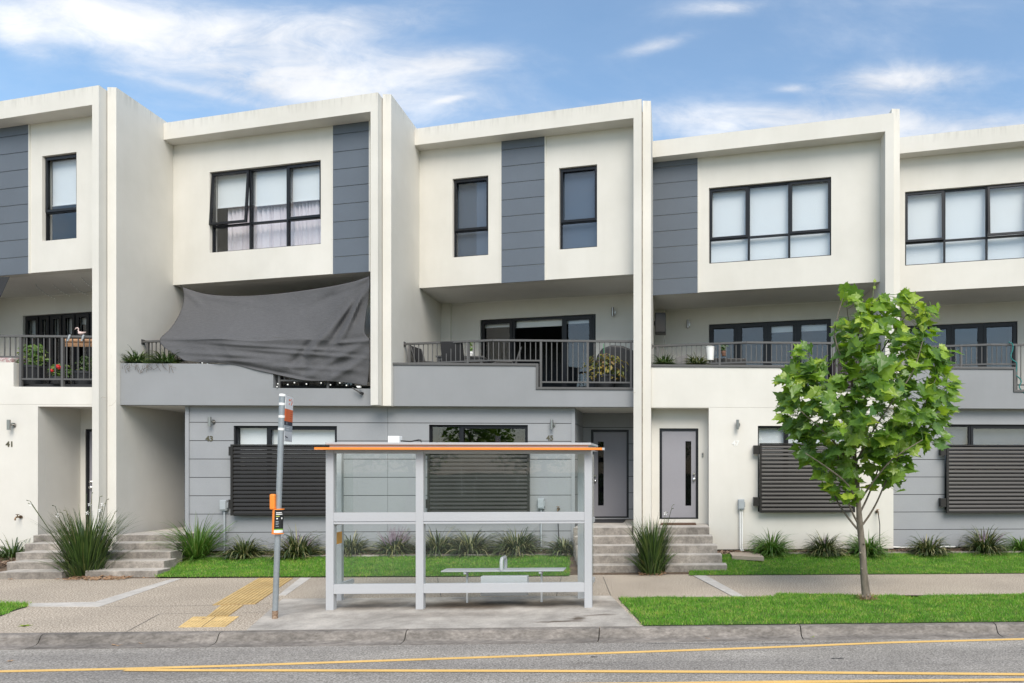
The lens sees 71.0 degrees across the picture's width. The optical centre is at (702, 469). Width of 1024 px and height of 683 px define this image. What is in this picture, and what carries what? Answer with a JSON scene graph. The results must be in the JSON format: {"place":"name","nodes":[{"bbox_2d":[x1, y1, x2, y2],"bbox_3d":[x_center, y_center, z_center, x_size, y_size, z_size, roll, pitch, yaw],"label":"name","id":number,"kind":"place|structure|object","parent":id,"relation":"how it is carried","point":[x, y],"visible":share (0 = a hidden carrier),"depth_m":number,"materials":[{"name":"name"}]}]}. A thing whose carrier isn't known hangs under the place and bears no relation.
{"place":"outdoors","nodes":[
{"label":"outdoors","id":0,"kind":"place"},
{"bbox_2d":[0,358,28,362],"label":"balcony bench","id":1,"kind":"object","parent":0,"point":[14,360],"visible":0.06,"depth_m":15.20,"materials":[{"name":"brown wood"}]},
{"bbox_2d":[0,600,31,614],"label":"lawn","id":2,"kind":"structure","parent":0,"point":[7,606],"depth_m":10.33,"materials":[{"name":"green plant"}]},
{"bbox_2d":[63,571,665,579],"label":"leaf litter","id":3,"kind":"object","parent":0,"point":[110,577],"visible":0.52,"depth_m":13.02,"materials":[{"name":"brown plant"}]},
{"bbox_2d":[0,549,1003,578],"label":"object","id":4,"kind":"structure","parent":0,"point":[574,569],"depth_m":13.65,"materials":[{"name":"grey concrete"}]},
{"bbox_2d":[0,535,30,560],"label":"strappy plant","id":5,"kind":"object","parent":4,"relation":"on","point":[9,552],"visible":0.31,"depth_m":14.57,"materials":[{"name":"green plant"}]},
{"bbox_2d":[0,531,77,578],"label":"front steps","id":6,"kind":"structure","parent":4,"relation":"on","point":[22,566],"depth_m":13.41,"materials":[{"name":"concrete"}]},
{"bbox_2d":[0,85,106,551],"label":"townhouse","id":7,"kind":"structure","parent":4,"relation":"on","point":[53,226],"depth_m":15.34,"materials":[{"name":"paint"}]},
{"bbox_2d":[0,277,9,296],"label":"shade cloth","id":8,"kind":"object","parent":7,"relation":"attached to","point":[3,281],"visible":1,"depth_m":15.45,"materials":[{"name":"black fabric"}]},
{"bbox_2d":[16,344,48,383],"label":"potted plant","id":9,"kind":"object","parent":7,"relation":"on","point":[35,362],"visible":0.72,"depth_m":15.32,"materials":[{"name":"green plant"}]},
{"bbox_2d":[25,312,91,383],"bbox_3d":[-16.461,-2.956,17.633,2.523,2.071,0.167,0,0,12],"label":"sliding door","id":10,"kind":"structure","parent":7,"relation":"in","point":[38,322],"depth_m":17.63,"materials":[{"name":"black metal"}]},
{"bbox_2d":[47,363,71,383],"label":"potted plant","id":11,"kind":"object","parent":7,"relation":"on","point":[58,372],"visible":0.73,"depth_m":15.19,"materials":[{"name":"green plant"}]},
{"bbox_2d":[45,154,76,240],"bbox_3d":[-14.515,-6.151,15.551,0.999,1.934,0.167,0,0,12],"label":"window","id":12,"kind":"structure","parent":7,"relation":"in","point":[64,171],"depth_m":15.62,"materials":[{"name":"black metal"}]},
{"bbox_2d":[35,279,91,298],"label":"string lights","id":13,"kind":"object","parent":7,"relation":"hanging from","point":[62,291],"visible":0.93,"depth_m":16.71,"materials":[{"name":"grey plastic"}]},
{"bbox_2d":[65,339,91,346],"bbox_3d":[-13.980,-2.831,15.308,0.620,0.174,0.090,0,0,-3],"label":"planter box","id":14,"kind":"object","parent":7,"relation":"attached to","point":[75,342],"visible":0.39,"depth_m":15.28,"materials":[{"name":"brown wood"}]},
{"bbox_2d":[73,356,91,383],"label":"potted plant","id":15,"kind":"object","parent":7,"relation":"on","point":[75,373],"visible":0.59,"depth_m":15.36,"materials":[{"name":"green plant"}]},
{"bbox_2d":[89,432,91,520],"bbox_3d":[-13.899,0.223,16.071,1.066,2.207,0.115,0,0,-3],"label":"front door","id":16,"kind":"structure","parent":7,"relation":"in","point":[90,487],"depth_m":16.06,"materials":[{"name":"paint"}]},
{"bbox_2d":[26,492,138,576],"bbox_3d":[-12.046,1.276,13.351,1.693,1.614,1.792,0,0,17],"label":"strappy plant","id":17,"kind":"object","parent":4,"relation":"on","point":[84,550],"visible":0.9,"depth_m":13.16,"materials":[{"name":"green plant"}]},
{"bbox_2d":[85,527,200,577],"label":"front steps","id":18,"kind":"structure","parent":4,"relation":"on","point":[141,560],"depth_m":13.90,"materials":[{"name":"concrete"}]},
{"bbox_2d":[138,514,250,561],"bbox_3d":[-10.810,1.378,14.623,2.023,1.051,2.066,0,0,-3],"label":"strappy plant","id":19,"kind":"object","parent":4,"relation":"on","point":[197,546],"visible":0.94,"depth_m":14.45,"materials":[{"name":"green plant"}]},
{"bbox_2d":[213,535,272,559],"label":"strappy plant","id":20,"kind":"object","parent":4,"relation":"on","point":[243,549],"visible":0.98,"depth_m":14.59,"materials":[{"name":"green plant"}]},
{"bbox_2d":[107,87,387,552],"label":"townhouse","id":21,"kind":"structure","parent":4,"relation":"on","point":[279,200],"depth_m":15.49,"materials":[{"name":"paint"}]},
{"bbox_2d":[121,347,151,362],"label":"planter plant","id":22,"kind":"object","parent":21,"relation":"on","point":[135,358],"visible":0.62,"depth_m":15.16,"materials":[{"name":"green plant"}]},
{"bbox_2d":[124,363,174,372],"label":"dry roots","id":23,"kind":"object","parent":21,"relation":"hanging from","point":[146,367],"visible":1,"depth_m":14.99,"materials":[{"name":"grey plant"}]},
{"bbox_2d":[139,348,187,363],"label":"planter plant","id":24,"kind":"object","parent":21,"relation":"on","point":[170,359],"visible":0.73,"depth_m":15.18,"materials":[{"name":"green plant"}]},
{"bbox_2d":[160,277,369,385],"bbox_3d":[-10.178,-3.173,15.416,5.529,2.636,1.132,0,0,14],"label":"shade cloth","id":25,"kind":"object","parent":21,"relation":"attached to","point":[322,332],"visible":1,"depth_m":15.26,"materials":[{"name":"grey fabric"}]},
{"bbox_2d":[209,161,320,252],"bbox_3d":[-10.294,-6.061,16.212,3.111,2.135,0.376,0,0,12],"label":"window","id":26,"kind":"structure","parent":21,"relation":"in","point":[278,208],"depth_m":16.27,"materials":[{"name":"glass"}]},
{"bbox_2d":[236,426,336,515],"bbox_3d":[-9.410,0.047,15.525,2.264,2.041,0.167,0,0,-3],"label":"window","id":27,"kind":"structure","parent":21,"relation":"in","point":[244,434],"depth_m":15.56,"materials":[{"name":"white glass"}]},
{"bbox_2d":[277,375,354,385],"bbox_3d":[-10.461,-2.937,17.849,3.257,2.034,0.094,0,0,12],"label":"sliding door","id":28,"kind":"structure","parent":21,"relation":"in","point":[303,383],"depth_m":17.79,"materials":[{"name":"black metal"}]},
{"bbox_2d":[276,382,356,386],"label":"string lights","id":29,"kind":"object","parent":21,"relation":"attached to","point":[314,382],"visible":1,"depth_m":15.19,"materials":[{"name":"white plastic"}]},
{"bbox_2d":[352,386,363,394],"bbox_3d":[-7.680,-1.754,15.190,0.211,0.180,0.130,0,0,-3],"label":"floodlight","id":30,"kind":"object","parent":21,"relation":"attached to","point":[360,392],"visible":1,"depth_m":15.14,"materials":[{"name":"black plastic"}]},
{"bbox_2d":[261,524,325,560],"bbox_3d":[-8.847,1.542,14.849,1.670,0.725,1.559,0,0,-3],"label":"strappy plant","id":31,"kind":"object","parent":4,"relation":"on","point":[296,547],"visible":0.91,"depth_m":14.69,"materials":[{"name":"green plant"}]},
{"bbox_2d":[322,532,383,556],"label":"strappy plant","id":32,"kind":"object","parent":4,"relation":"on","point":[352,547],"visible":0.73,"depth_m":14.98,"materials":[{"name":"green plant"}]},
{"bbox_2d":[358,526,415,556],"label":"strappy plant","id":33,"kind":"object","parent":4,"relation":"on","point":[390,548],"visible":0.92,"depth_m":15.06,"materials":[{"name":"green plant"}]},
{"bbox_2d":[405,543,415,552],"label":"strappy plant","id":34,"kind":"object","parent":4,"relation":"on","point":[412,548],"visible":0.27,"depth_m":15.26,"materials":[{"name":"green plant"}]},
{"bbox_2d":[398,525,466,557],"bbox_3d":[-5.902,1.534,15.201,1.640,0.742,1.569,0,0,-3],"label":"strappy plant","id":35,"kind":"object","parent":4,"relation":"on","point":[433,547],"visible":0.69,"depth_m":15.04,"materials":[{"name":"green plant"}]},
{"bbox_2d":[439,528,497,557],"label":"strappy plant","id":36,"kind":"object","parent":4,"relation":"on","point":[473,545],"visible":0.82,"depth_m":15.04,"materials":[{"name":"green plant"}]},
{"bbox_2d":[0,548,1012,565],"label":"bark mulch","id":37,"kind":"object","parent":4,"relation":"on","point":[535,552],"visible":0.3,"depth_m":15.33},
{"bbox_2d":[893,546,954,547],"bbox_3d":[4.575,1.825,16.015,2.752,0.042,0.192,0,0,0],"label":"irrigation pipe","id":38,"kind":"object","parent":37,"relation":"on","point":[913,547],"visible":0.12,"depth_m":15.97,"materials":[{"name":"white plastic"}]},
{"bbox_2d":[1002,534,1023,552],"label":"strappy plant","id":39,"kind":"object","parent":37,"relation":"on","point":[1020,544],"visible":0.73,"depth_m":15.60,"materials":[{"name":"green plant"}]},
{"bbox_2d":[383,94,642,551],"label":"townhouse","id":40,"kind":"structure","parent":4,"relation":"on","point":[505,239],"depth_m":16.06,"materials":[{"name":"paint"}]},
{"bbox_2d":[411,346,433,361],"bbox_3d":[-6.570,-2.408,16.319,0.663,1.024,0.548,0,0,7],"label":"garden chair","id":41,"kind":"object","parent":40,"relation":"on","point":[416,354],"visible":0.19,"depth_m":16.30,"materials":[{"name":"paint"}]},
{"bbox_2d":[440,342,469,362],"bbox_3d":[-5.781,-2.408,15.967,0.544,1.024,0.664,0,0,-3],"label":"garden chair","id":42,"kind":"object","parent":40,"relation":"on","point":[447,347],"visible":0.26,"depth_m":15.70,"materials":[{"name":"paint"}]},
{"bbox_2d":[436,356,491,362],"bbox_3d":[-5.705,-2.275,16.349,1.101,0.750,0.800,0,0,-3],"label":"garden table","id":43,"kind":"object","parent":40,"relation":"on","point":[471,358],"visible":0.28,"depth_m":15.99,"materials":[{"name":"paint"}]},
{"bbox_2d":[466,342,472,355],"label":"potted plant","id":44,"kind":"object","parent":43,"relation":"on","point":[471,353],"visible":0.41,"depth_m":16.33,"materials":[{"name":"green plant"}]},
{"bbox_2d":[454,177,487,256],"bbox_3d":[-5.627,-6.129,16.723,0.963,1.937,0.167,0,0,13],"label":"window","id":45,"kind":"structure","parent":40,"relation":"in","point":[472,230],"depth_m":16.78,"materials":[{"name":"glass"}]},
{"bbox_2d":[430,425,527,509],"bbox_3d":[-5.124,-0.003,15.691,2.222,2.017,0.094,0,0,-3],"label":"window","id":46,"kind":"structure","parent":40,"relation":"in","point":[461,427],"depth_m":15.65,"materials":[{"name":"black metal"}]},
{"bbox_2d":[481,314,595,386],"bbox_3d":[-4.341,-2.964,18.096,3.324,2.089,0.167,0,0,13],"label":"sliding door","id":47,"kind":"structure","parent":40,"relation":"in","point":[562,321],"depth_m":18.04,"materials":[{"name":"black metal"}]},
{"bbox_2d":[560,166,596,248],"bbox_3d":[-2.900,-6.126,16.114,0.954,1.935,0.167,0,0,13],"label":"window","id":48,"kind":"structure","parent":40,"relation":"in","point":[578,190],"depth_m":16.17,"materials":[{"name":"glass"}]},
{"bbox_2d":[580,344,628,386],"bbox_3d":[-2.309,-2.410,16.018,1.152,1.019,0.701,0,0,-3],"label":"potted plant","id":49,"kind":"object","parent":40,"relation":"on","point":[609,376],"visible":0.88,"depth_m":15.87,"materials":[{"name":"green plant"}]},
{"bbox_2d":[593,432,626,515],"bbox_3d":[-2.348,0.145,17.259,0.840,2.170,0.160,0,0,-3],"label":"front door","id":50,"kind":"structure","parent":40,"relation":"in","point":[609,464],"depth_m":17.26,"materials":[{"name":"paint"}]},
{"bbox_2d":[595,345,633,386],"bbox_3d":[-2.041,-2.430,16.547,1.120,1.060,0.550,0,0,-3],"label":"barbecue","id":51,"kind":"object","parent":40,"relation":"on","point":[610,350],"visible":0.32,"depth_m":16.28,"materials":[{"name":"black metal"}]},
{"bbox_2d":[482,525,550,556],"bbox_3d":[-4.167,1.511,15.220,1.735,0.787,1.584,0,0,-33],"label":"strappy plant","id":52,"kind":"object","parent":4,"relation":"on","point":[520,544],"visible":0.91,"depth_m":15.03,"materials":[{"name":"green plant"}]},
{"bbox_2d":[538,537,573,556],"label":"strappy plant","id":53,"kind":"object","parent":4,"relation":"on","point":[563,546],"visible":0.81,"depth_m":15.10,"materials":[{"name":"green plant"}]},
{"bbox_2d":[573,520,642,572],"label":"front steps","id":54,"kind":"structure","parent":4,"relation":"on","point":[613,544],"depth_m":14.34,"materials":[{"name":"concrete"}]},
{"bbox_2d":[594,519,625,522],"bbox_3d":[-2.305,1.264,16.635,0.790,0.020,0.850,0,0,-3],"label":"door mat","id":55,"kind":"object","parent":54,"relation":"on","point":[609,520],"depth_m":16.66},
{"bbox_2d":[208,551,1023,557],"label":"garden edging","id":56,"kind":"object","parent":4,"relation":"on","point":[569,554],"visible":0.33,"depth_m":14.96,"materials":[{"name":"concrete"}]},
{"bbox_2d":[623,504,680,574],"bbox_3d":[-1.022,1.401,13.634,1.296,1.368,1.368,0,0,-3],"label":"strappy plant","id":57,"kind":"object","parent":4,"relation":"on","point":[652,556],"visible":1,"depth_m":13.46,"materials":[{"name":"green plant"}]},
{"bbox_2d":[654,524,726,571],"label":"front steps","id":58,"kind":"structure","parent":4,"relation":"on","point":[695,546],"depth_m":14.40,"materials":[{"name":"concrete"}]},
{"bbox_2d":[661,523,695,524],"bbox_3d":[-0.565,1.262,15.741,0.811,0.024,0.400,0,0,-3],"label":"door mat","id":59,"kind":"object","parent":58,"relation":"on","point":[680,523],"depth_m":15.69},
{"bbox_2d":[643,101,893,551],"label":"townhouse","id":60,"kind":"structure","parent":4,"relation":"on","point":[760,245],"depth_m":16.11,"materials":[{"name":"paint"}]},
{"bbox_2d":[651,352,677,364],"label":"planter plant","id":61,"kind":"object","parent":60,"relation":"on","point":[662,361],"visible":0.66,"depth_m":15.79,"materials":[{"name":"green plant"}]},
{"bbox_2d":[662,431,695,517],"bbox_3d":[-0.564,0.135,16.032,0.801,2.070,0.160,0,0,-3],"label":"front door","id":62,"kind":"structure","parent":60,"relation":"in","point":[678,447],"depth_m":16.03,"materials":[{"name":"paint"}]},
{"bbox_2d":[675,354,687,363],"bbox_3d":[-0.526,-2.378,16.753,0.470,0.957,0.418,0,0,-3],"label":"side chair","id":63,"kind":"object","parent":60,"relation":"on","point":[678,359],"visible":0.21,"depth_m":16.91,"materials":[{"name":"paint"}]},
{"bbox_2d":[684,353,710,364],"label":"planter plant","id":64,"kind":"object","parent":60,"relation":"on","point":[694,361],"visible":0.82,"depth_m":15.78,"materials":[{"name":"green plant"}]},
{"bbox_2d":[703,346,714,360],"bbox_3d":[0.141,-2.705,15.951,0.294,0.320,0.280,0,0,-3],"label":"hanging bucket","id":65,"kind":"object","parent":60,"relation":"hanging from","point":[710,350],"visible":0.99,"depth_m":15.89,"materials":[{"name":"white plastic"}]},
{"bbox_2d":[709,358,745,364],"bbox_3d":[0.602,-2.310,17.047,0.896,0.820,0.600,0,0,-3],"label":"outdoor table","id":66,"kind":"object","parent":60,"relation":"on","point":[729,359],"visible":0.12,"depth_m":16.75,"materials":[{"name":"grey metal"}]},
{"bbox_2d":[721,345,728,355],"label":"potted plant","id":67,"kind":"object","parent":66,"relation":"on","point":[723,350],"visible":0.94,"depth_m":16.50,"materials":[{"name":"green plant"}]},
{"bbox_2d":[709,178,830,263],"bbox_3d":[1.623,-5.999,16.655,2.972,1.883,0.167,0,0,13],"label":"window","id":68,"kind":"structure","parent":60,"relation":"in","point":[792,220],"depth_m":16.70,"materials":[{"name":"glass"}]},
{"bbox_2d":[709,319,830,372],"bbox_3d":[1.775,-2.923,18.280,3.259,2.005,0.167,0,0,13],"label":"sliding door","id":69,"kind":"structure","parent":60,"relation":"in","point":[796,327],"depth_m":18.20,"materials":[{"name":"black metal"}]},
{"bbox_2d":[758,426,849,511],"bbox_3d":[2.332,0.001,15.859,2.155,1.993,0.167,0,0,-3],"label":"window","id":70,"kind":"structure","parent":60,"relation":"in","point":[766,434],"depth_m":15.89,"materials":[{"name":"white glass"}]},
{"bbox_2d":[741,528,797,556],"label":"strappy plant","id":71,"kind":"object","parent":4,"relation":"on","point":[771,546],"visible":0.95,"depth_m":15.08,"materials":[{"name":"green plant"}]},
{"bbox_2d":[797,529,856,557],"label":"strappy plant","id":72,"kind":"object","parent":4,"relation":"on","point":[824,547],"visible":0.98,"depth_m":15.08,"materials":[{"name":"green plant"}]},
{"bbox_2d":[688,552,1023,574],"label":"lawn","id":73,"kind":"structure","parent":4,"relation":"on","point":[896,563],"depth_m":14.31,"materials":[{"name":"green plant"}]},
{"bbox_2d":[729,552,763,560],"bbox_3d":[0.944,1.907,14.911,0.660,0.085,0.897,0,0,-3],"label":"pit cover","id":74,"kind":"object","parent":73,"relation":"on","point":[747,556],"visible":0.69,"depth_m":14.72,"materials":[{"name":"beige concrete"}]},
{"bbox_2d":[843,530,892,557],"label":"strappy plant","id":75,"kind":"object","parent":4,"relation":"on","point":[871,548],"visible":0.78,"depth_m":15.09,"materials":[{"name":"green plant"}]},
{"bbox_2d":[905,533,957,555],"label":"strappy plant","id":76,"kind":"object","parent":4,"relation":"on","point":[929,547],"visible":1,"depth_m":15.18,"materials":[{"name":"green plant"}]},
{"bbox_2d":[889,109,1023,549],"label":"townhouse","id":77,"kind":"structure","parent":4,"relation":"on","point":[959,227],"depth_m":16.81,"materials":[{"name":"paint"}]},
{"bbox_2d":[907,322,1016,366],"bbox_3d":[7.037,-2.936,18.615,2.830,2.031,0.094,0,0,13],"label":"sliding door","id":78,"kind":"structure","parent":77,"relation":"in","point":[982,327],"depth_m":18.47,"materials":[{"name":"black metal"}]},
{"bbox_2d":[905,183,1023,265],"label":"window","id":79,"kind":"structure","parent":77,"relation":"in","point":[976,224],"depth_m":17.15,"materials":[{"name":"glass"}]},
{"bbox_2d":[944,425,1023,509],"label":"window","id":80,"kind":"structure","parent":77,"relation":"in","point":[964,434],"depth_m":16.35,"materials":[{"name":"white glass"}]},
{"bbox_2d":[1008,342,1023,392],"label":"garden hose","id":81,"kind":"object","parent":77,"relation":"hanging from","point":[1016,365],"visible":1,"depth_m":15.95,"materials":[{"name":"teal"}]},
{"bbox_2d":[956,524,1019,555],"bbox_3d":[6.425,1.584,15.564,1.466,0.642,1.618,0,0,-3],"label":"strappy plant","id":82,"kind":"object","parent":4,"relation":"on","point":[984,544],"visible":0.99,"depth_m":15.38,"materials":[{"name":"green plant"}]},
{"bbox_2d":[0,637,1023,682],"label":"road","id":83,"kind":"structure","parent":0,"point":[1002,656],"depth_m":7.85,"materials":[{"name":"grey asphalt"}]},
{"bbox_2d":[0,622,1023,649],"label":"kerb","id":84,"kind":"structure","parent":83,"relation":"on","point":[247,638],"depth_m":8.87,"materials":[{"name":"concrete"}]},
{"bbox_2d":[0,638,1023,682],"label":"road marking","id":85,"kind":"object","parent":83,"relation":"on","point":[645,671],"visible":1,"depth_m":7.52,"materials":[{"name":"paint"}]},
{"bbox_2d":[591,642,873,670],"bbox_3d":[0.699,2.223,8.112,4.055,0.001,1.344,0,0,-3],"label":"road crack","id":86,"kind":"object","parent":83,"relation":"on","point":[772,643],"visible":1,"depth_m":8.70,"materials":[{"name":"grey asphalt"}]},
{"bbox_2d":[0,573,1023,632],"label":"footpath","id":87,"kind":"structure","parent":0,"point":[170,603],"depth_m":11.71,"materials":[{"name":"grey concrete"}]},
{"bbox_2d":[179,578,292,626],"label":"tactile paving","id":88,"kind":"structure","parent":87,"relation":"on","point":[256,591],"depth_m":10.70,"materials":[{"name":"yellow"}]},
{"bbox_2d":[154,554,571,577],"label":"lawn","id":89,"kind":"structure","parent":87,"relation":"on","point":[400,565],"depth_m":13.98,"materials":[{"name":"green plant"}]},
{"bbox_2d":[28,575,742,606],"bbox_3d":[-4.980,2.118,11.957,11.283,0.045,2.716,0,0,-3],"label":"concrete band","id":90,"kind":"object","parent":87,"relation":"on","point":[301,581],"visible":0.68,"depth_m":11.50,"materials":[{"name":"grey concrete"}]},
{"bbox_2d":[118,576,732,630],"bbox_3d":[-4.483,2.096,11.398,9.451,0.001,3.783,0,0,-20],"label":"footpath joint","id":91,"kind":"object","parent":87,"relation":"on","point":[268,603],"visible":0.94,"depth_m":10.49,"materials":[{"name":"grey concrete"}]},
{"bbox_2d":[247,596,639,629],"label":"bus stop slab","id":92,"kind":"structure","parent":87,"relation":"on","point":[444,612],"depth_m":9.82,"materials":[{"name":"concrete"}]},
{"bbox_2d":[270,394,292,618],"bbox_3d":[-5.953,0.523,9.706,0.181,3.156,0.425,0,0,-3],"label":"bus stop pole","id":93,"kind":"object","parent":92,"relation":"on","point":[285,420],"visible":1,"depth_m":9.54,"materials":[{"name":"metal"}]},
{"bbox_2d":[314,436,604,609],"bbox_3d":[-3.661,0.800,10.559,4.346,2.589,1.040,0,0,-3],"label":"bus shelter","id":94,"kind":"object","parent":92,"relation":"on","point":[338,587],"visible":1,"depth_m":10.22,"materials":[{"name":"silver metal"}]},
{"bbox_2d":[0,0,1023,140],"label":"sky","id":95,"kind":"structure","parent":0,"point":[704,67],"materials":[{"name":"blue"}]},
{"bbox_2d":[618,591,1023,625],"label":"lawn","id":96,"kind":"structure","parent":0,"point":[800,608],"depth_m":10.13,"materials":[{"name":"green plant"}]},
{"bbox_2d":[771,279,965,600],"bbox_3d":[2.682,-0.457,11.009,2.458,5.199,2.791,0,0,43],"label":"street tree","id":97,"kind":"object","parent":96,"relation":"on","point":[899,438],"visible":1,"depth_m":10.67,"materials":[{"name":"green plant"}]},
{"bbox_2d":[828,356,865,388],"bbox_3d":[3.556,-2.453,16.586,0.994,1.106,0.600,0,0,-3],"label":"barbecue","id":98,"kind":"object","parent":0,"point":[830,370],"visible":0.02,"depth_m":16.28,"materials":[{"name":"black metal"}]}
]}

